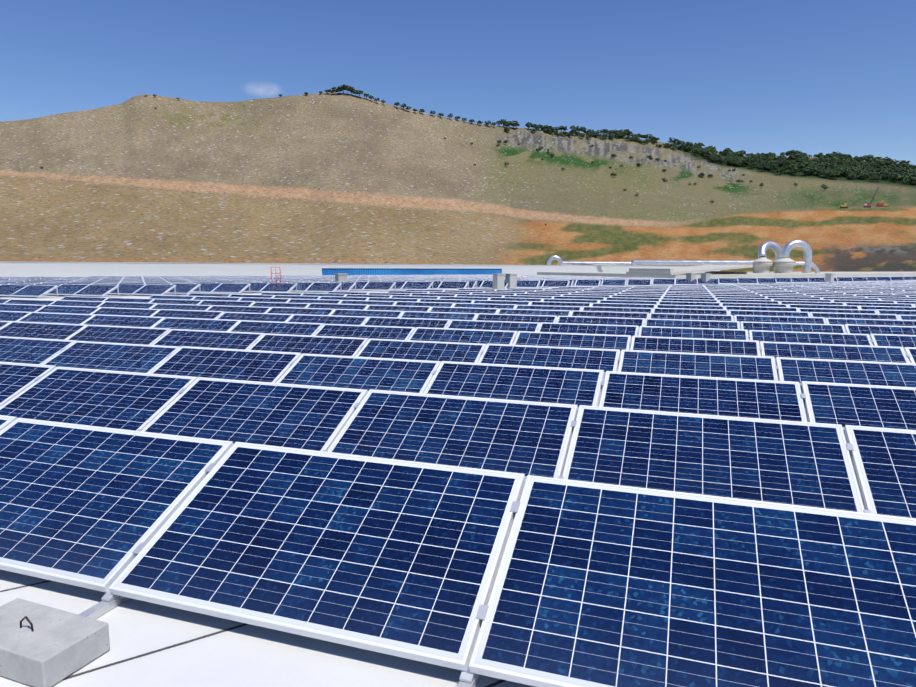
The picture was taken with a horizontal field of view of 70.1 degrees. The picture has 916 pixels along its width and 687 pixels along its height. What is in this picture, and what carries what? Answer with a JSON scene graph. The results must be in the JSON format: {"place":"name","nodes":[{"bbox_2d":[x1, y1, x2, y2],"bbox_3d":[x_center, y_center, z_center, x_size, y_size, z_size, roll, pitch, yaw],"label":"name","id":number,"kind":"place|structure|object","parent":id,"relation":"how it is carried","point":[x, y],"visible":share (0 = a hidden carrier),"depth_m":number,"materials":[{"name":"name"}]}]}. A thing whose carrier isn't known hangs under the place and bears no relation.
{"place":"outdoors","nodes":[
{"label":"outdoors","id":0,"kind":"place"},
{"bbox_2d":[0,92,915,271],"bbox_3d":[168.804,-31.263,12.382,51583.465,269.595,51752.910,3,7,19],"label":"hillside","id":1,"kind":"structure","parent":0,"point":[332,178],"depth_m":427.31,"materials":[{"name":"beige soil"}]},
{"bbox_2d":[337,84,347,94],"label":"tree","id":2,"kind":"object","parent":1,"relation":"on","point":[343,86],"visible":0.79,"depth_m":598.00,"materials":[{"name":"green plant"}]},
{"bbox_2d":[0,280,914,686],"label":"building roof","id":3,"kind":"structure","parent":1,"relation":"on","point":[158,646],"depth_m":2.54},
{"bbox_2d":[0,598,109,686],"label":"ballast block","id":4,"kind":"object","parent":3,"relation":"on","point":[43,646],"depth_m":2.45,"materials":[{"name":"concrete"}]},
{"bbox_2d":[271,267,280,292],"bbox_3d":[-9.592,-3.376,34.532,0.670,1.356,0.474,-4,8,-34],"label":"ladder","id":5,"kind":"object","parent":3,"relation":"on","point":[276,273],"visible":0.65,"depth_m":34.59,"materials":[{"name":"silver metal"}]},
{"bbox_2d":[334,273,347,281],"bbox_3d":[-6.809,-3.588,38.032,0.720,0.980,0.660,-4,8,-34],"label":"rooftop unit","id":6,"kind":"object","parent":3,"relation":"on","point":[340,277],"visible":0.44,"depth_m":37.82,"materials":[{"name":"grey metal"}]},
{"bbox_2d":[0,261,719,276],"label":"parapet wall","id":7,"kind":"structure","parent":3,"relation":"on","point":[31,269],"depth_m":58.46,"materials":[{"name":"grey"}]},
{"bbox_2d":[0,282,910,686],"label":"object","id":8,"kind":"object","parent":3,"relation":"on","point":[110,600],"visible":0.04,"depth_m":2.95,"materials":[{"name":"silver metal"}]},
{"bbox_2d":[0,281,915,686],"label":"solar array","id":9,"kind":"object","parent":8,"relation":"on","point":[696,515],"visible":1,"depth_m":3.68,"materials":[{"name":"blue glass"}]},
{"bbox_2d":[0,277,915,298],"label":"solar panels","id":10,"kind":"object","parent":3,"relation":"on","point":[117,287],"visible":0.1,"depth_m":32.80,"materials":[{"name":"blue glass"}]},
{"bbox_2d":[0,274,915,296],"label":"solar array","id":11,"kind":"object","parent":10,"relation":"on","point":[35,286],"visible":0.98,"depth_m":39.51,"materials":[{"name":"blue glass"}]},
{"bbox_2d":[492,274,504,288],"bbox_3d":[2.565,-3.914,41.207,0.720,0.980,0.660,-4,8,-34],"label":"rooftop unit","id":12,"kind":"object","parent":3,"relation":"on","point":[498,281],"visible":0.81,"depth_m":41.01,"materials":[{"name":"grey metal"}]},
{"bbox_2d":[504,274,517,288],"bbox_3d":[3.409,-3.997,41.941,0.720,0.980,0.660,-4,8,-34],"label":"rooftop unit","id":13,"kind":"object","parent":3,"relation":"on","point":[511,280],"visible":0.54,"depth_m":41.74,"materials":[{"name":"grey metal"}]},
{"bbox_2d":[547,239,819,272],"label":"insulated ducts","id":14,"kind":"object","parent":3,"relation":"on","point":[807,263],"visible":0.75,"depth_m":76.51,"materials":[{"name":"metal"}]},
{"bbox_2d":[686,273,695,280],"bbox_3d":[18.714,-5.171,52.459,0.720,0.980,0.660,-4,8,-34],"label":"rooftop unit","id":15,"kind":"object","parent":3,"relation":"on","point":[690,276],"visible":0.48,"depth_m":52.23,"materials":[{"name":"grey metal"}]},
{"bbox_2d":[699,273,710,284],"bbox_3d":[20.285,-5.284,53.472,0.720,0.980,0.660,-4,8,-34],"label":"rooftop unit","id":16,"kind":"object","parent":3,"relation":"on","point":[705,277],"visible":0.56,"depth_m":53.25,"materials":[{"name":"grey metal"}]},
{"bbox_2d":[537,265,915,277],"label":"plant deck","id":17,"kind":"structure","parent":3,"relation":"on","point":[681,272],"depth_m":62.77,"materials":[{"name":"beige concrete"}]},
{"bbox_2d":[753,257,772,272],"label":"ventilator","id":18,"kind":"object","parent":17,"relation":"on","point":[762,264],"visible":0.79,"depth_m":74.84,"materials":[{"name":"beige metal"}]},
{"bbox_2d":[773,257,795,272],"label":"ventilator","id":19,"kind":"object","parent":17,"relation":"on","point":[784,265],"visible":0.92,"depth_m":73.85,"materials":[{"name":"beige metal"}]},
{"bbox_2d":[825,273,834,282],"bbox_3d":[32.509,-5.642,57.066,0.720,0.980,0.660,-4,8,-34],"label":"rooftop unit","id":20,"kind":"object","parent":3,"relation":"on","point":[829,277],"visible":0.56,"depth_m":56.88,"materials":[{"name":"grey metal"}]},
{"bbox_2d":[509,120,518,128],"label":"tree","id":21,"kind":"object","parent":1,"relation":"on","point":[513,125],"visible":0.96,"depth_m":734.21,"materials":[{"name":"green plant"}]},
{"bbox_2d":[599,132,607,137],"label":"tree","id":22,"kind":"object","parent":1,"relation":"on","point":[602,135],"visible":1,"depth_m":799.43,"materials":[{"name":"green plant"}]},
{"bbox_2d":[693,148,700,155],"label":"forest tree","id":23,"kind":"object","parent":1,"relation":"on","point":[698,151],"visible":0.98,"depth_m":825.15,"materials":[{"name":"green plant"}]},
{"bbox_2d":[735,151,743,156],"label":"forest tree","id":24,"kind":"object","parent":1,"relation":"on","point":[741,154],"visible":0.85,"depth_m":836.98,"materials":[{"name":"green plant"}]},
{"bbox_2d":[758,163,767,171],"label":"forest tree","id":25,"kind":"object","parent":1,"relation":"on","point":[763,166],"visible":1,"depth_m":767.53,"materials":[{"name":"green plant"}]},
{"bbox_2d":[768,156,776,160],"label":"forest tree","id":26,"kind":"object","parent":1,"relation":"on","point":[770,158],"visible":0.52,"depth_m":799.47,"materials":[{"name":"green plant"}]},
{"bbox_2d":[776,168,785,174],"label":"forest tree","id":27,"kind":"object","parent":1,"relation":"on","point":[779,170],"visible":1,"depth_m":737.60,"materials":[{"name":"green plant"}]},
{"bbox_2d":[780,160,788,164],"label":"forest tree","id":28,"kind":"object","parent":1,"relation":"on","point":[784,162],"visible":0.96,"depth_m":776.00,"materials":[{"name":"green plant"}]},
{"bbox_2d":[785,150,795,155],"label":"forest tree","id":29,"kind":"object","parent":1,"relation":"on","point":[787,153],"visible":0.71,"depth_m":824.82,"materials":[{"name":"green plant"}]},
{"bbox_2d":[787,164,795,173],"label":"forest tree","id":30,"kind":"object","parent":1,"relation":"on","point":[790,167],"visible":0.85,"depth_m":738.42,"materials":[{"name":"green plant"}]},
{"bbox_2d":[791,154,801,158],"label":"forest tree","id":31,"kind":"object","parent":1,"relation":"on","point":[796,155],"visible":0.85,"depth_m":801.39,"materials":[{"name":"green plant"}]},
{"bbox_2d":[792,168,800,172],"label":"forest tree","id":32,"kind":"object","parent":1,"relation":"on","point":[796,170],"visible":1,"depth_m":724.90,"materials":[{"name":"green plant"}]},
{"bbox_2d":[795,158,803,162],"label":"forest tree","id":33,"kind":"object","parent":1,"relation":"on","point":[799,160],"visible":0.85,"depth_m":773.68,"materials":[{"name":"green plant"}]},
{"bbox_2d":[801,167,811,175],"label":"forest tree","id":34,"kind":"object","parent":1,"relation":"on","point":[809,170],"visible":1,"depth_m":717.83,"materials":[{"name":"green plant"}]},
{"bbox_2d":[847,172,855,179],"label":"forest tree","id":35,"kind":"object","parent":1,"relation":"on","point":[850,175],"visible":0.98,"depth_m":697.15,"materials":[{"name":"green plant"}]},
{"bbox_2d":[858,156,867,161],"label":"forest tree","id":36,"kind":"object","parent":1,"relation":"on","point":[862,158],"visible":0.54,"depth_m":787.96,"materials":[{"name":"green plant"}]},
{"bbox_2d":[859,173,868,179],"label":"forest tree","id":37,"kind":"object","parent":1,"relation":"on","point":[863,176],"visible":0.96,"depth_m":699.92,"materials":[{"name":"green plant"}]},
{"bbox_2d":[864,187,878,207],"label":"crawler crane","id":38,"kind":"object","parent":1,"relation":"on","point":[867,205],"visible":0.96,"depth_m":544.22,"materials":[{"name":"red paint"}]},
{"bbox_2d":[874,160,882,167],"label":"forest tree","id":39,"kind":"object","parent":1,"relation":"on","point":[878,162],"visible":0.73,"depth_m":760.04,"materials":[{"name":"green plant"}]},
{"bbox_2d":[876,200,888,206],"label":"construction vehicle","id":40,"kind":"object","parent":1,"relation":"on","point":[881,204],"visible":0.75,"depth_m":549.14,"materials":[{"name":"red paint"}]},
{"bbox_2d":[880,172,891,179],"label":"forest tree","id":41,"kind":"object","parent":1,"relation":"on","point":[888,175],"visible":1,"depth_m":696.38,"materials":[{"name":"green plant"}]},
{"bbox_2d":[882,160,892,165],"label":"forest tree","id":42,"kind":"object","parent":1,"relation":"on","point":[888,163],"visible":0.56,"depth_m":760.56,"materials":[{"name":"green plant"}]},
{"bbox_2d":[891,174,903,181],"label":"forest tree","id":43,"kind":"object","parent":1,"relation":"on","point":[895,177],"visible":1,"depth_m":681.20,"materials":[{"name":"green plant"}]},
{"bbox_2d":[904,164,915,168],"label":"forest tree","id":44,"kind":"object","parent":1,"relation":"on","point":[908,166],"visible":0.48,"depth_m":738.65,"materials":[{"name":"green plant"}]},
{"bbox_2d":[0,0,915,164],"label":"sky","id":45,"kind":"structure","parent":0,"point":[810,77],"materials":[{"name":"blue"}]}
]}

